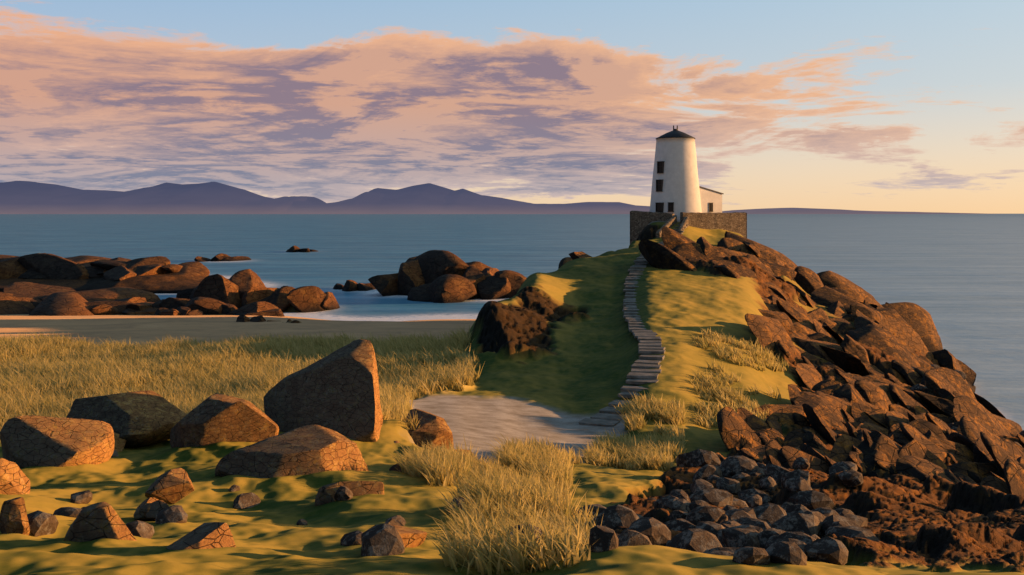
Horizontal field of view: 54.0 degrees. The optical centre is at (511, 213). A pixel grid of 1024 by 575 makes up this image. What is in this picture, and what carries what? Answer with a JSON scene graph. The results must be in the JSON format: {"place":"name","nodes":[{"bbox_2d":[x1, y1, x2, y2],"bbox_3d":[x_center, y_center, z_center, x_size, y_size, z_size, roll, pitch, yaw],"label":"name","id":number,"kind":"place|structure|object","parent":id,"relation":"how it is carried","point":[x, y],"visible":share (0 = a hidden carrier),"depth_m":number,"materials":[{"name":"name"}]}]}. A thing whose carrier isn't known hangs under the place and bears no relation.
{"place":"outdoors","nodes":[
{"label":"outdoors","id":0,"kind":"place"},
{"bbox_2d":[0,181,983,213],"bbox_3d":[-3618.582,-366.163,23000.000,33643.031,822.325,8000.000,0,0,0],"label":"hills","id":1,"kind":"structure","parent":0,"point":[23,197],"depth_m":21162.88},
{"bbox_2d":[0,221,1023,574],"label":"terrain","id":2,"kind":"structure","parent":0,"point":[556,353],"depth_m":25.83,"materials":[{"name":"green plant"}]},
{"bbox_2d":[0,339,485,549],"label":"boulders","id":3,"kind":"object","parent":2,"relation":"on","point":[316,411],"visible":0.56,"depth_m":22.19,"materials":[{"name":"brown stone"}]},
{"bbox_2d":[0,323,788,574],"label":"marram tufts","id":4,"kind":"object","parent":2,"relation":"on","point":[46,376],"visible":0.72,"depth_m":40.93,"materials":[{"name":"yellow plant"}]},
{"bbox_2d":[3,364,1023,565],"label":"rocks","id":5,"kind":"object","parent":2,"relation":"on","point":[791,529],"visible":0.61,"depth_m":13.28,"materials":[{"name":"grey stone"}]},
{"bbox_2d":[579,224,688,426],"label":"steps","id":6,"kind":"structure","parent":2,"relation":"on","point":[641,372],"depth_m":50.40,"materials":[{"name":"stone"}]},
{"bbox_2d":[649,125,723,220],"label":"lighthouse","id":7,"kind":"object","parent":2,"relation":"on","point":[676,189],"visible":0.91,"depth_m":123.74,"materials":[{"name":"white paint"}]},
{"bbox_2d":[630,211,746,243],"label":"platform walls","id":8,"kind":"structure","parent":2,"relation":"on","point":[735,222],"depth_m":122.95,"materials":[{"name":"stone"}]},
{"bbox_2d":[558,227,1023,495],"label":"crag rocks","id":9,"kind":"object","parent":2,"relation":"on","point":[904,428],"visible":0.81,"depth_m":56.37,"materials":[{"name":"brown stone"}]},
{"bbox_2d":[0,214,1023,429],"bbox_3d":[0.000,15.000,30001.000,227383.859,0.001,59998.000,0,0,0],"label":"sea","id":10,"kind":"structure","parent":0,"point":[959,278],"depth_m":417.23,"materials":[{"name":"blue liquid"}]},
{"bbox_2d":[0,246,525,322],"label":"shoreline rocks","id":11,"kind":"object","parent":10,"relation":"in","point":[438,276],"visible":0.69,"depth_m":168.67,"materials":[{"name":"brown stone"}]},
{"bbox_2d":[0,0,1023,213],"label":"sky","id":12,"kind":"structure","parent":0,"point":[861,105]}
]}

